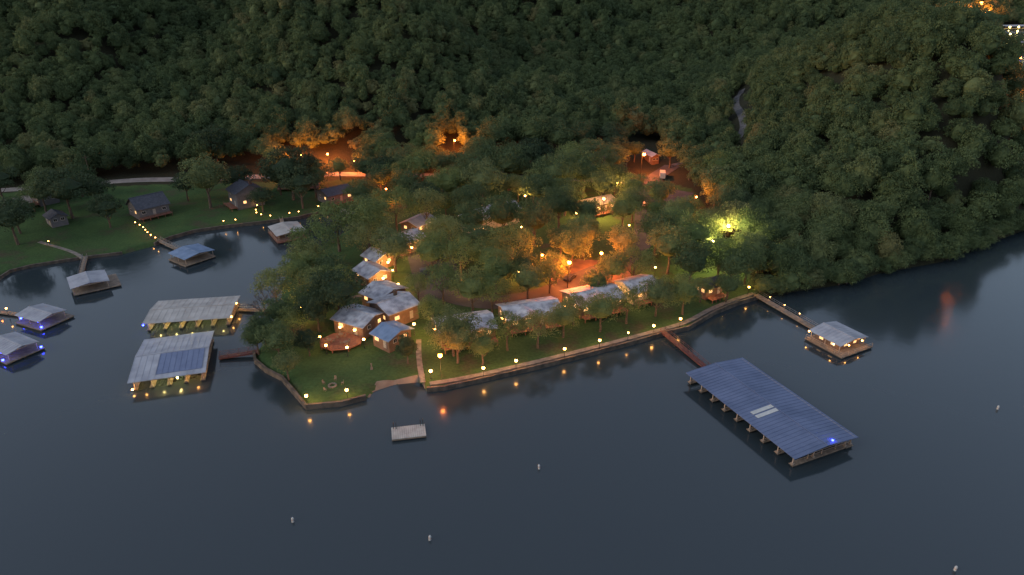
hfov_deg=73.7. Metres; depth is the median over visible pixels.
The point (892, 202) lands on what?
tree
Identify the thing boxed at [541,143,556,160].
tree
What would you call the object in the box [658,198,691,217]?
tree
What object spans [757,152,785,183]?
tree
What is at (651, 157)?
cabin
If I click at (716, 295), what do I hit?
cabin
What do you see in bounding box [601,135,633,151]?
tree
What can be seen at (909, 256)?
tree
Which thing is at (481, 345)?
tree
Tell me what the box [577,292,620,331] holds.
tree
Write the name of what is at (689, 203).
tree
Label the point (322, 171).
tree
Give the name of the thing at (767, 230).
tree
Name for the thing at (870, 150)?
tree
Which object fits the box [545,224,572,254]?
tree
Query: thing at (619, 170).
tree
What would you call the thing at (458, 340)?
tree
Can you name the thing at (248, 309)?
gangway
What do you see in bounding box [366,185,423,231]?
tree
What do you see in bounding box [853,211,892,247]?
tree
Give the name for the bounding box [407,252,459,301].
cabin lot
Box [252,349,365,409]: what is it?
seawall
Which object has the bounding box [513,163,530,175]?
tree
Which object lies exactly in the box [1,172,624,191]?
gravel road
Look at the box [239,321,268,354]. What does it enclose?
tree
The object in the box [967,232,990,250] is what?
tree
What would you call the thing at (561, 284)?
asphalt road
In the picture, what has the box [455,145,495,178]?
tree
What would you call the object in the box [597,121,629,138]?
tree
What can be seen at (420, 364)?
garden path
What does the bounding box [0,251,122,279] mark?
seawall
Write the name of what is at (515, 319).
tree
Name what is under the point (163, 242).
gangway
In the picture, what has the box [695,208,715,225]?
tree
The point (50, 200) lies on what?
house
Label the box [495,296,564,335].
cabin
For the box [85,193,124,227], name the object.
tree
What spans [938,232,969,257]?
tree
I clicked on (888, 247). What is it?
tree
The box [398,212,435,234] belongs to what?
cabin
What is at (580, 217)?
tree
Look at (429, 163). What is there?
tree
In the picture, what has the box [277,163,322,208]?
tree
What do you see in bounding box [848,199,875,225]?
tree
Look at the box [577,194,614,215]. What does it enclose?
cabin
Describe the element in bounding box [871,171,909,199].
tree
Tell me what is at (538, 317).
tree
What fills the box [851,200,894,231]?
tree
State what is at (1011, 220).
tree
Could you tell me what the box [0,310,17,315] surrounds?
gangway
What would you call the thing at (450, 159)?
tree
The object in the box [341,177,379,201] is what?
tree
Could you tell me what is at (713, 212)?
tree
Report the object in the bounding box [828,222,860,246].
tree
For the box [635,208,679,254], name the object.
tree
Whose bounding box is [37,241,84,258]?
dock path
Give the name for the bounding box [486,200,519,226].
cabin
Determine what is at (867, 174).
tree
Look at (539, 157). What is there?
tree
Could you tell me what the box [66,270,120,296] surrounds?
covered dock
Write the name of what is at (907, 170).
tree
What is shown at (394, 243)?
tree
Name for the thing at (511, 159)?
tree
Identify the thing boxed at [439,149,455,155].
tree
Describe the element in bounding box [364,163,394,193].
tree
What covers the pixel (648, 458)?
water
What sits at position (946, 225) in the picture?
tree
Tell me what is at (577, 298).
tree
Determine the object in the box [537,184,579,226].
tree
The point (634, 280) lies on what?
cabin
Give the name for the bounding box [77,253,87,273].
gangway
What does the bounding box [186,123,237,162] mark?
tree
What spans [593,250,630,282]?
tree
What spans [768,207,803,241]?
tree
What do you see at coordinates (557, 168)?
tree
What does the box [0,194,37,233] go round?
tree
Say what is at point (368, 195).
tree
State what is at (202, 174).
tree
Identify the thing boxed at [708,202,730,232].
tree
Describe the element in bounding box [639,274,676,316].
tree
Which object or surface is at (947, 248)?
tree
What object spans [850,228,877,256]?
tree
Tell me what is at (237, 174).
tree
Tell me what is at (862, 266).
tree
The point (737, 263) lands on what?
tree
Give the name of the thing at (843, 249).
tree
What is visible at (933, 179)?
tree
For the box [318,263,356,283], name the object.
tree
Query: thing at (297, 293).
tree
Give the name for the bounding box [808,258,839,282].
tree
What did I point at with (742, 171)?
tree
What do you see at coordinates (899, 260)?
tree
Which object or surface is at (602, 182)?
tree
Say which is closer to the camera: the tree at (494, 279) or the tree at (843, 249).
the tree at (494, 279)
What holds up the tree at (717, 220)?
on the terrain
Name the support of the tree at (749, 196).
on the terrain
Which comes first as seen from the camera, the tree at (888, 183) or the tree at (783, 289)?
the tree at (783, 289)
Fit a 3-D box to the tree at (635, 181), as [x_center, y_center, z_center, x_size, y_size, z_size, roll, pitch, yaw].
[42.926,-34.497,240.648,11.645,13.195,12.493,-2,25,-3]
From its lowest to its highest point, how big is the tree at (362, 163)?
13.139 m
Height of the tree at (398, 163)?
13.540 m
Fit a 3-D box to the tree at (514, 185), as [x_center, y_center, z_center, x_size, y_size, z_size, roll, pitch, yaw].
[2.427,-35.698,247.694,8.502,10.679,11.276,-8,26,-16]
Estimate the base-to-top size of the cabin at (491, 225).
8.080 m
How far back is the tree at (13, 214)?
207.90 m
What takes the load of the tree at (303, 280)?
on the terrain
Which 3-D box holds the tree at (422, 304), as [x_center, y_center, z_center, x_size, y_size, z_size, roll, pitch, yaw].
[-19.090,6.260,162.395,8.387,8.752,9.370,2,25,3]
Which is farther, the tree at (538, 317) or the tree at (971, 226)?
the tree at (971, 226)
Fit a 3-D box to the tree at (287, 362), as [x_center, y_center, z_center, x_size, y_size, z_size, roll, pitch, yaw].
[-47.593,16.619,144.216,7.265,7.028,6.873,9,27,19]
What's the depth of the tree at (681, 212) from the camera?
204.81 m
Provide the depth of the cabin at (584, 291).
172.75 m
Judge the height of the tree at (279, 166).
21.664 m
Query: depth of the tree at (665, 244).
187.29 m
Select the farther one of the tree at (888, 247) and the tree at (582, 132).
the tree at (582, 132)
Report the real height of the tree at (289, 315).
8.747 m
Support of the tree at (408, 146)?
on the terrain
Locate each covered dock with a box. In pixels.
[0,332,44,364]
[14,303,73,331]
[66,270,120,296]
[168,243,215,267]
[268,221,307,243]
[805,321,872,358]
[1003,25,1023,28]
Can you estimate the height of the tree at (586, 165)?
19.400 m
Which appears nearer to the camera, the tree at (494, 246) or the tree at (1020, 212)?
the tree at (494, 246)
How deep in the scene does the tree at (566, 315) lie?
157.03 m
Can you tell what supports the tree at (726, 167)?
on the terrain
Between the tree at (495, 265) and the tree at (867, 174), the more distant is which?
the tree at (867, 174)
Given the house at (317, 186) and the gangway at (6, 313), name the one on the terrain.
the house at (317, 186)
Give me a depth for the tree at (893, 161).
217.83 m
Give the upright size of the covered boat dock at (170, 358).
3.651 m
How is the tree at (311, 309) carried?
on the terrain
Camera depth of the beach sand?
145.14 m
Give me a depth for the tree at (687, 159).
263.12 m
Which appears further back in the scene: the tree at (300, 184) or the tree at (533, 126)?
the tree at (533, 126)
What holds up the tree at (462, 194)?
on the terrain
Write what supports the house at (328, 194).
on the terrain
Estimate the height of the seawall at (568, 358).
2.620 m
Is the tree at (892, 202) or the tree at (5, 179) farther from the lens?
the tree at (5, 179)
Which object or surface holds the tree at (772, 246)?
on the terrain
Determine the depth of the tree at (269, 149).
277.63 m
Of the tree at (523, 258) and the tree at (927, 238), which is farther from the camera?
the tree at (927, 238)
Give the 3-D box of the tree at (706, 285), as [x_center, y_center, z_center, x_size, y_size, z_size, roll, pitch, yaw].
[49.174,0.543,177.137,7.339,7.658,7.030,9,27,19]
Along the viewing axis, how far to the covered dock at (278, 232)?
223.76 m
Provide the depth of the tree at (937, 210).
212.08 m
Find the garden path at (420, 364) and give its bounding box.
[416,339,425,382]
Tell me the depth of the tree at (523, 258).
181.62 m
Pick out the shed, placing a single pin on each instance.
(55, 218)
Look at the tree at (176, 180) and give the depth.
247.53 m
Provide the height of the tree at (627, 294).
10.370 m
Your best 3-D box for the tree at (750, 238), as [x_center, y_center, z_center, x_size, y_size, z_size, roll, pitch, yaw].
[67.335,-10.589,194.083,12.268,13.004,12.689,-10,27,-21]
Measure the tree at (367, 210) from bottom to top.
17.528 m
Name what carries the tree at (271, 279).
on the terrain
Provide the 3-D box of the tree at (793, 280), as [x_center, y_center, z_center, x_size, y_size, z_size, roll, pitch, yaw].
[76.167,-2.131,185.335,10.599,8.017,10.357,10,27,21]
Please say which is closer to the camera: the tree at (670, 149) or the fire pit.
the fire pit
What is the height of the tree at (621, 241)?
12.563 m
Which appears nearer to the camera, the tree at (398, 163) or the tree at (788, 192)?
the tree at (788, 192)
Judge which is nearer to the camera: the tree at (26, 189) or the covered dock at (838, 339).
the covered dock at (838, 339)
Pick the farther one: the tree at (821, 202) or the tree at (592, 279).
the tree at (821, 202)
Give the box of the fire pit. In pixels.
[328,382,336,387]
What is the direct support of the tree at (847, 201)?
on the terrain
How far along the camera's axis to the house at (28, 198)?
239.52 m
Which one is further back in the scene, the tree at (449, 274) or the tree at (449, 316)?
the tree at (449, 274)
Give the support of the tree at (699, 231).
on the terrain
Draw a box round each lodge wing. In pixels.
[330,304,383,338]
[366,289,419,323]
[369,320,413,352]
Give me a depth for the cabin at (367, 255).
195.77 m
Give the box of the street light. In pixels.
[567,259,570,287]
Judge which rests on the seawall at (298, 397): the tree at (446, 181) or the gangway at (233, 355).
the gangway at (233, 355)
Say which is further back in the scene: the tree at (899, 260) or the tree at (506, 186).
the tree at (506, 186)
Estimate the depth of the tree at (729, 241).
184.36 m
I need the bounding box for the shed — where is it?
[42,208,68,227]
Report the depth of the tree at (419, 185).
232.22 m
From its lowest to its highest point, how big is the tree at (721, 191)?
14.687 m
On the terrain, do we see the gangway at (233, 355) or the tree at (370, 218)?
the tree at (370, 218)
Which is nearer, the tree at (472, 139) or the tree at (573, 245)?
the tree at (573, 245)
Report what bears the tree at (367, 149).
on the terrain
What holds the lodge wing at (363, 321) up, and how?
on the terrain
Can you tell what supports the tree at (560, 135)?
on the terrain
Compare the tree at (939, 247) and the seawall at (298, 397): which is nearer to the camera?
the seawall at (298, 397)
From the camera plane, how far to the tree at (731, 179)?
230.27 m
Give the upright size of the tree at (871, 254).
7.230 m
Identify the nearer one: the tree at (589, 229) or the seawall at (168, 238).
the tree at (589, 229)
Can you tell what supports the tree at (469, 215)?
on the terrain
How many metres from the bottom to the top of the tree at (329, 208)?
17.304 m
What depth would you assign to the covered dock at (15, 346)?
155.74 m
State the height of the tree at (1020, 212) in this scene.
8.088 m
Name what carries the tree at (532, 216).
on the terrain
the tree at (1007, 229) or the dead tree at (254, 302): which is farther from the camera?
the tree at (1007, 229)
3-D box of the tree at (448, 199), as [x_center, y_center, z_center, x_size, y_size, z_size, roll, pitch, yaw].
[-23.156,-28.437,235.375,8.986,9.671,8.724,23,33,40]
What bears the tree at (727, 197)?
on the terrain
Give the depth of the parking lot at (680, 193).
253.65 m
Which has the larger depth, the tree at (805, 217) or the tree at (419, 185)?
the tree at (419, 185)
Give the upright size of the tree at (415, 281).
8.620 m
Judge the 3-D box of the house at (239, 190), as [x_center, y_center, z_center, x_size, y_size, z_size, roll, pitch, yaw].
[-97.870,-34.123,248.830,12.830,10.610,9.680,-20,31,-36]
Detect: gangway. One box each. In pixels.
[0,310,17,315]
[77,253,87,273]
[157,237,180,249]
[218,346,257,359]
[237,304,266,311]
[660,327,708,366]
[754,292,818,328]
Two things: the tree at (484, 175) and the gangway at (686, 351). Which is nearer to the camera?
the gangway at (686, 351)
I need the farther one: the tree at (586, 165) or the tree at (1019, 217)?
the tree at (586, 165)
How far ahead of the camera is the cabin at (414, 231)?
209.49 m
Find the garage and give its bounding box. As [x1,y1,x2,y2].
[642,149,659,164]
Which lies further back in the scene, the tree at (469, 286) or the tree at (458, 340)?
the tree at (469, 286)
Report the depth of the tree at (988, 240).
214.56 m
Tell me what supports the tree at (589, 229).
on the terrain
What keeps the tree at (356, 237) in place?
on the terrain
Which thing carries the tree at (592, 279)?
on the terrain
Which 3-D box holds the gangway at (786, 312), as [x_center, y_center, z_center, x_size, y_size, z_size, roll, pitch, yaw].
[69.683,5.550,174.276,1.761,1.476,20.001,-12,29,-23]
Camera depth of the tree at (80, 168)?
249.91 m
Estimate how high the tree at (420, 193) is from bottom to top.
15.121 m
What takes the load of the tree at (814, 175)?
on the terrain
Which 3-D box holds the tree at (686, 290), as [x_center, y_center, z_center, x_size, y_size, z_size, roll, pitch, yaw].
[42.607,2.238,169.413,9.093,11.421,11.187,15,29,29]
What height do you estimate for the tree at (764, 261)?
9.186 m
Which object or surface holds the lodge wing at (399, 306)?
on the terrain
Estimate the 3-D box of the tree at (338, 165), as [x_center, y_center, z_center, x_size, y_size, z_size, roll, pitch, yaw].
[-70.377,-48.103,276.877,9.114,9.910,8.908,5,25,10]
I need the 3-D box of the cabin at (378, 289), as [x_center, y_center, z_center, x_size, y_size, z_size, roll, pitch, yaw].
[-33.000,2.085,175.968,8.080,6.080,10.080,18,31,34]
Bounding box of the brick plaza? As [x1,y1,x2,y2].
[551,259,630,301]
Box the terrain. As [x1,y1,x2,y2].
[0,0,1023,402]
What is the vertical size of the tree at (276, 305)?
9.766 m
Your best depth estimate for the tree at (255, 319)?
155.40 m
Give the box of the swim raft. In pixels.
[391,418,425,440]
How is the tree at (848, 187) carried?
on the terrain
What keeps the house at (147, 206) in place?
on the terrain
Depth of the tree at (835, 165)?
223.42 m
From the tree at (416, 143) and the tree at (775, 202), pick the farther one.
the tree at (416, 143)
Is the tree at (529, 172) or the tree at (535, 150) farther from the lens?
the tree at (535, 150)
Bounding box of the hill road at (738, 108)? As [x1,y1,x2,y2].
[671,88,746,165]
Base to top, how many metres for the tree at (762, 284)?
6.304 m
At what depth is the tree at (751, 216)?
202.25 m
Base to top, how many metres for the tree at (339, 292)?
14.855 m
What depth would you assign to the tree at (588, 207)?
216.46 m
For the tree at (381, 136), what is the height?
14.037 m
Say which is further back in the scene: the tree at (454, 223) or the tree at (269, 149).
the tree at (269, 149)
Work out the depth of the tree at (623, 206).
217.20 m
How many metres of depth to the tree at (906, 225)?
204.12 m
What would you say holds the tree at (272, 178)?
on the terrain
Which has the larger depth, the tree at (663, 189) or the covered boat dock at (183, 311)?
the tree at (663, 189)
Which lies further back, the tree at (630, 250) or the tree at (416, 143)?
the tree at (416, 143)
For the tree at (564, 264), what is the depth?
182.63 m
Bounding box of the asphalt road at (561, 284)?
[411,165,679,308]
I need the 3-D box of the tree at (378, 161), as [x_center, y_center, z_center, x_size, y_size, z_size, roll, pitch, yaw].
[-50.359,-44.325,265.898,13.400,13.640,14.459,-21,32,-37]
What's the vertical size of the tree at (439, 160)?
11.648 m
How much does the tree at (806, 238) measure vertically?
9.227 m
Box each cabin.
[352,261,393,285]
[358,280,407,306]
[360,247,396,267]
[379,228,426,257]
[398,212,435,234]
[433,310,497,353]
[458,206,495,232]
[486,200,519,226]
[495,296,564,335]
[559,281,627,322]
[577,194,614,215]
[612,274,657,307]
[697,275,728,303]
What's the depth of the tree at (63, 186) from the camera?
227.64 m
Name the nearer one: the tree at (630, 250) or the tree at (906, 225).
the tree at (630, 250)
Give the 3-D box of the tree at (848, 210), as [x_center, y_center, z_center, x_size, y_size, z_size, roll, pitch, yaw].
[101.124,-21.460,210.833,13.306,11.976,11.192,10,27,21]
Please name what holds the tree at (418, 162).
on the terrain
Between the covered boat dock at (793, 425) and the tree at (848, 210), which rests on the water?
the covered boat dock at (793, 425)
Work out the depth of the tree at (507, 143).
288.26 m
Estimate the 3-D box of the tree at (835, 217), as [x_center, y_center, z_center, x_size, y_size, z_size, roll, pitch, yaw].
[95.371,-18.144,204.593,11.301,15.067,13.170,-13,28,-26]
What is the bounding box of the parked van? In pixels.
[659,170,665,178]
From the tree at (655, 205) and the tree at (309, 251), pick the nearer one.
the tree at (309, 251)
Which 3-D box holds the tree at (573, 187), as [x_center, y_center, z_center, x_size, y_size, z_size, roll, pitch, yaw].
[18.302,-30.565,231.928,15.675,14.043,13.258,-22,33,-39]
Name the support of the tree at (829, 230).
on the terrain
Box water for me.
[0,26,1023,574]
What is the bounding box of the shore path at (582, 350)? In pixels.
[429,292,755,385]
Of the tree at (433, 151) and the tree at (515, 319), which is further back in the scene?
the tree at (433, 151)
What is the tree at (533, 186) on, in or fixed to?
on the terrain
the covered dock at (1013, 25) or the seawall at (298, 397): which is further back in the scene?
the covered dock at (1013, 25)
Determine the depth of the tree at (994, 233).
216.43 m
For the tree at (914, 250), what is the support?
on the terrain
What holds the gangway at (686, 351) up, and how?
on the seawall at (568, 358)
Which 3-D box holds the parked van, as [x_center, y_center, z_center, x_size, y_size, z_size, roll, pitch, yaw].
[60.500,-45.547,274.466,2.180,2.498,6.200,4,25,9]
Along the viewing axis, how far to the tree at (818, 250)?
192.80 m
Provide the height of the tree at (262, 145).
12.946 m
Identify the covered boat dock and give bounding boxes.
[127,331,213,390]
[142,296,239,330]
[686,357,858,467]
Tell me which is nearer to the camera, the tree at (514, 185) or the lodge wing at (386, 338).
the lodge wing at (386, 338)
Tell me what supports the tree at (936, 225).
on the terrain
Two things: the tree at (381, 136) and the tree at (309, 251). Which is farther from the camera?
the tree at (381, 136)
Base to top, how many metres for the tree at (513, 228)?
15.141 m
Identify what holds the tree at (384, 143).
on the terrain
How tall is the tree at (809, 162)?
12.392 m
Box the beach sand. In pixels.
[367,374,424,397]
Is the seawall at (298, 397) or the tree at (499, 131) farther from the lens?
the tree at (499, 131)
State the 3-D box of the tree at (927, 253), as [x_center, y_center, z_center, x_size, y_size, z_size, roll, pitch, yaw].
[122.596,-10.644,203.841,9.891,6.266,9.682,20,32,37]
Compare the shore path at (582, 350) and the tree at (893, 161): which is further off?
the tree at (893, 161)
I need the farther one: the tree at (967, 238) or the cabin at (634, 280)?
the tree at (967, 238)
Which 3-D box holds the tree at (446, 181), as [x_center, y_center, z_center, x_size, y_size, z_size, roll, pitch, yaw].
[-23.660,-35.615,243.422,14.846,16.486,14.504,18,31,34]
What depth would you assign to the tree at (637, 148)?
290.59 m
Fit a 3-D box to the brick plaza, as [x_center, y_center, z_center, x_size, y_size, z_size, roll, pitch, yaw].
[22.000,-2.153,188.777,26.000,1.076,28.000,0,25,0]
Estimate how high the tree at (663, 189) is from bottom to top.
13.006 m
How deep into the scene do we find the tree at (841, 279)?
187.71 m
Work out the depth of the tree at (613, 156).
270.35 m
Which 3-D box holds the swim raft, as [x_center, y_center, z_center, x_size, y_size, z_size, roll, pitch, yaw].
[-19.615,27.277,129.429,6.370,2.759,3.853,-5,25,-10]
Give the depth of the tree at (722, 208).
214.63 m
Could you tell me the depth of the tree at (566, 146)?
267.86 m
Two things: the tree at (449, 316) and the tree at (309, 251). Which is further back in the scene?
the tree at (309, 251)
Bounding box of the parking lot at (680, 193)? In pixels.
[634,183,693,209]
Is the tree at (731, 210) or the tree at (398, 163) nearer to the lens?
the tree at (731, 210)
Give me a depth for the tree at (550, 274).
177.65 m
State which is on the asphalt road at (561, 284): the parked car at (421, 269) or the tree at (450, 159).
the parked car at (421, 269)
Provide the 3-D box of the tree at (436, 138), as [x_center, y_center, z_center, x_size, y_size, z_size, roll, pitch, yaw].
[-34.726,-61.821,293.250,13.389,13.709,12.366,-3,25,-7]
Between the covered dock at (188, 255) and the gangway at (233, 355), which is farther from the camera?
the covered dock at (188, 255)
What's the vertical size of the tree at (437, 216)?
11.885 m
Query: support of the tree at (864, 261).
on the terrain
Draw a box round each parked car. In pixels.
[419,267,426,274]
[563,273,576,281]
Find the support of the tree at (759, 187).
on the terrain
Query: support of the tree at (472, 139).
on the terrain
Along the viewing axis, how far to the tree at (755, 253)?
182.82 m
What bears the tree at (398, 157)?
on the terrain
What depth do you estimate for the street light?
181.68 m
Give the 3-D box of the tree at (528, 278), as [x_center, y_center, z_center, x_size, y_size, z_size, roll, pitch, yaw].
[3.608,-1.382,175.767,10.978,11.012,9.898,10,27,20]
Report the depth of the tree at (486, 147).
274.51 m
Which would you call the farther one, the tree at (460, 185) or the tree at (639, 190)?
the tree at (460, 185)
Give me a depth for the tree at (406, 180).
241.74 m
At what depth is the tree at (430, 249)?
183.71 m
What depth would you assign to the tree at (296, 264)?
179.64 m
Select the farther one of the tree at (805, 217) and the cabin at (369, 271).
the tree at (805, 217)
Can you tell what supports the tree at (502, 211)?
on the terrain
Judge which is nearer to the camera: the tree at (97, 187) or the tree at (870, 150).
the tree at (870, 150)
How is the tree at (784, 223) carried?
on the terrain
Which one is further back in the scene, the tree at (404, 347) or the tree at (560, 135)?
the tree at (560, 135)
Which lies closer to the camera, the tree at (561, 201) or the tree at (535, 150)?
the tree at (561, 201)
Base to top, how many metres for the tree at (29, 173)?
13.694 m
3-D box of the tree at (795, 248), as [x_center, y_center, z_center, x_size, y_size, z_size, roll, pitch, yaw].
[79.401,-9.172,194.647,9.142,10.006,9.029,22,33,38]
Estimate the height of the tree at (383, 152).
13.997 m
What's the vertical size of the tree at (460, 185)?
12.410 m
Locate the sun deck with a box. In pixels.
[320,332,361,352]
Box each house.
[4,196,32,207]
[28,193,59,206]
[125,191,172,221]
[223,179,264,211]
[277,182,320,189]
[316,183,355,205]
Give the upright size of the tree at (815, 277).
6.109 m
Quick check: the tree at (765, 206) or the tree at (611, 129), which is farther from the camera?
the tree at (611, 129)
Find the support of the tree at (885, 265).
on the terrain
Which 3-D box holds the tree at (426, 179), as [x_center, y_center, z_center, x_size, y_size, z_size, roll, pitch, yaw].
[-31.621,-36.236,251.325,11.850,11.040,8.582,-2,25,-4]
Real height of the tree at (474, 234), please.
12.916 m
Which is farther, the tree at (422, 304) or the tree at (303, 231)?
the tree at (303, 231)
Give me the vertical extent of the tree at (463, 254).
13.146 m
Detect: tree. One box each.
[0,162,21,196]
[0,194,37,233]
[0,197,35,244]
[15,174,53,211]
[20,165,59,185]
[30,164,96,218]
[60,162,96,196]
[76,174,116,200]
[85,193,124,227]
[169,171,196,200]
[177,152,230,208]
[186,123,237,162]
[221,164,256,185]
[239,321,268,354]
[242,309,279,339]
[244,186,279,211]
[246,137,280,164]
[247,266,300,300]
[247,288,277,313]
[255,145,320,199]
[257,294,296,320]
[259,163,284,194]
[260,144,289,164]
[270,349,303,380]
[273,305,307,336]
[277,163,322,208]
[277,250,321,291]
[284,220,344,253]
[286,239,331,267]
[287,283,317,319]
[292,288,336,331]
[292,328,321,355]
[294,265,327,291]
[304,268,369,310]
[306,198,361,251]
[308,159,336,197]
[311,252,350,273]
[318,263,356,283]
[327,157,348,179]
[331,195,393,247]
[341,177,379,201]
[341,220,380,252]
[347,155,374,184]
[349,193,381,211]
[351,140,380,160]
[351,204,384,236]
[362,130,392,159]
[363,154,396,187]
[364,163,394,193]
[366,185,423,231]
[369,224,415,271]
[370,139,399,155]
[374,146,410,160]
[384,146,408,168]
[386,160,413,177]
[387,167,420,206]
[392,142,420,155]
[394,332,417,363]
[400,146,439,175]
[403,186,446,218]
[403,271,431,301]
[408,138,424,148]
[409,181,445,210]
[411,226,456,276]
[412,150,432,180]
[413,293,447,325]
[415,128,445,148]
[417,175,434,189]
[420,214,471,258]
[421,143,445,170]
[423,260,461,303]
[424,213,456,240]
[424,303,482,356]
[425,165,465,207]
[427,314,478,363]
[429,152,447,169]
[436,191,455,217]
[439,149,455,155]
[439,234,481,280]
[440,150,471,167]
[445,265,492,311]
[450,167,470,186]
[450,180,490,206]
[453,199,492,230]
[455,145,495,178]
[455,223,502,255]
[458,156,509,206]
[461,131,495,150]
[464,135,498,158]
[466,326,499,364]
[469,234,516,281]
[470,246,522,294]
[477,114,515,153]
[477,272,512,312]
[481,191,523,236]
[483,221,542,259]
[485,142,531,190]
[486,310,530,350]
[497,172,516,195]
[500,140,516,152]
[506,261,547,298]
[507,174,522,201]
[512,112,553,142]
[512,250,539,271]
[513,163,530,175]
[513,195,559,246]
[516,136,554,172]
[517,168,546,203]
[517,169,556,205]
[518,308,560,348]
[529,155,553,172]
[530,149,582,182]
[536,259,567,293]
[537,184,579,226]
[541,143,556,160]
[541,249,572,283]
[543,119,577,156]
[545,177,586,215]
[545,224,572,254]
[545,301,581,337]
[549,228,592,267]
[554,140,587,160]
[559,291,588,323]
[561,148,611,197]
[564,212,600,231]
[565,215,602,254]
[568,120,596,142]
[569,198,606,217]
[575,137,610,156]
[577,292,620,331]
[579,266,612,286]
[581,169,623,195]
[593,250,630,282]
[596,141,632,164]
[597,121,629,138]
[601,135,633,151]
[604,191,643,229]
[604,223,639,262]
[605,162,629,194]
[605,283,649,323]
[615,245,657,275]
[617,172,649,192]
[618,186,652,222]
[626,141,645,161]
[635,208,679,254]
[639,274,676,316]
[642,195,667,214]
[643,176,678,200]
[645,221,696,273]
[655,137,684,167]
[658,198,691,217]
[661,208,721,245]
[663,206,691,232]
[665,272,702,314]
[670,239,716,279]
[675,195,700,213]
[676,146,705,180]
[690,277,716,302]
[692,164,724,202]
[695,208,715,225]
[695,213,731,240]
[699,207,730,237]
[700,148,734,170]
[701,171,739,192]
[701,231,743,274]
[706,183,749,205]
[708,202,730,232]
[709,242,758,280]
[713,192,746,231]
[713,272,746,301]
[716,188,754,204]
[719,200,738,235]
[720,159,747,178]
[720,199,755,240]
[722,241,768,282]
[727,160,752,179]
[730,225,768,251]
[732,203,771,234]
[745,168,774,188]
[745,216,785,241]
[745,273,780,294]
[747,199,774,218]
[748,173,775,199]
[751,245,772,273]
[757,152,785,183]
[760,239,780,270]
[760,243,797,277]
[767,196,789,211]
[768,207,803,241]
[769,185,805,201]
[770,167,814,191]
[772,151,805,182]
[772,211,805,237]
[772,276,790,294]
[774,230,812,254]
[774,265,812,290]
[780,238,809,256]
[789,201,819,234]
[797,232,811,246]
[798,231,839,265]
[799,266,825,286]
[801,213,844,245]
[802,160,816,183]
[802,164,824,185]
[804,191,845,215]
[808,201,854,234]
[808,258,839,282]
[813,152,855,195]
[816,167,846,193]
[826,169,865,199]
[826,261,861,284]
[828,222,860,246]
[829,238,853,260]
[832,258,868,283]
[835,152,854,173]
[835,197,863,223]
[838,197,854,210]
[838,248,879,274]
[841,152,885,198]
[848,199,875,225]
[850,147,880,195]
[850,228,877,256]
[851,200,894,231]
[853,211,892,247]
[858,250,881,271]
[863,193,912,219]
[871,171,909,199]
[872,230,903,258]
[875,257,896,274]
[877,251,909,268]
[880,149,905,177]
[890,207,934,243]
[893,149,922,187]
[897,248,915,266]
[900,236,926,260]
[907,219,942,246]
[914,243,941,262]
[917,210,941,235]
[918,160,955,203]
[918,197,949,222]
[926,236,949,257]
[938,202,973,231]
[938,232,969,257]
[939,236,960,260]
[947,230,976,248]
[948,204,986,237]
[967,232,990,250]
[980,225,1005,241]
[981,231,996,246]
[993,214,1021,233]
[995,219,1018,234]
[1005,212,1023,229]
[1006,209,1023,230]
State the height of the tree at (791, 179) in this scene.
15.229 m
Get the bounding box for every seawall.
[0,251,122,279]
[153,208,337,245]
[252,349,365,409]
[427,296,757,391]
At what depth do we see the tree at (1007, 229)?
221.29 m
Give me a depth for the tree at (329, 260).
179.63 m
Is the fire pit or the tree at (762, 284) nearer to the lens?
the fire pit
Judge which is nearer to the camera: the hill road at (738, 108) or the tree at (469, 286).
the tree at (469, 286)
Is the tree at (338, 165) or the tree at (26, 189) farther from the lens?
the tree at (338, 165)
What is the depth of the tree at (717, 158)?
248.00 m
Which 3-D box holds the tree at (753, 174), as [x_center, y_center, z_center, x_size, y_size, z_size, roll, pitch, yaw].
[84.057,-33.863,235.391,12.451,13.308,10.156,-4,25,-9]
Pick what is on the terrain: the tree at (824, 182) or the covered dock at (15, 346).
the tree at (824, 182)
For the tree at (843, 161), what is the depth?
225.37 m
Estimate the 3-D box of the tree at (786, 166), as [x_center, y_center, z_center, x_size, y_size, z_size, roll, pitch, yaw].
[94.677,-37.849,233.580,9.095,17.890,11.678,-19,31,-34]
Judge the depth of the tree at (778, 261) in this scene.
187.32 m
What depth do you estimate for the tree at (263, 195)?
240.24 m
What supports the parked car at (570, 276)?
on the asphalt road at (561, 284)
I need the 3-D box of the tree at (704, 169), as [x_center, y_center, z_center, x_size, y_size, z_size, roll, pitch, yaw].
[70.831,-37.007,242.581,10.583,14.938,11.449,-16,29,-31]

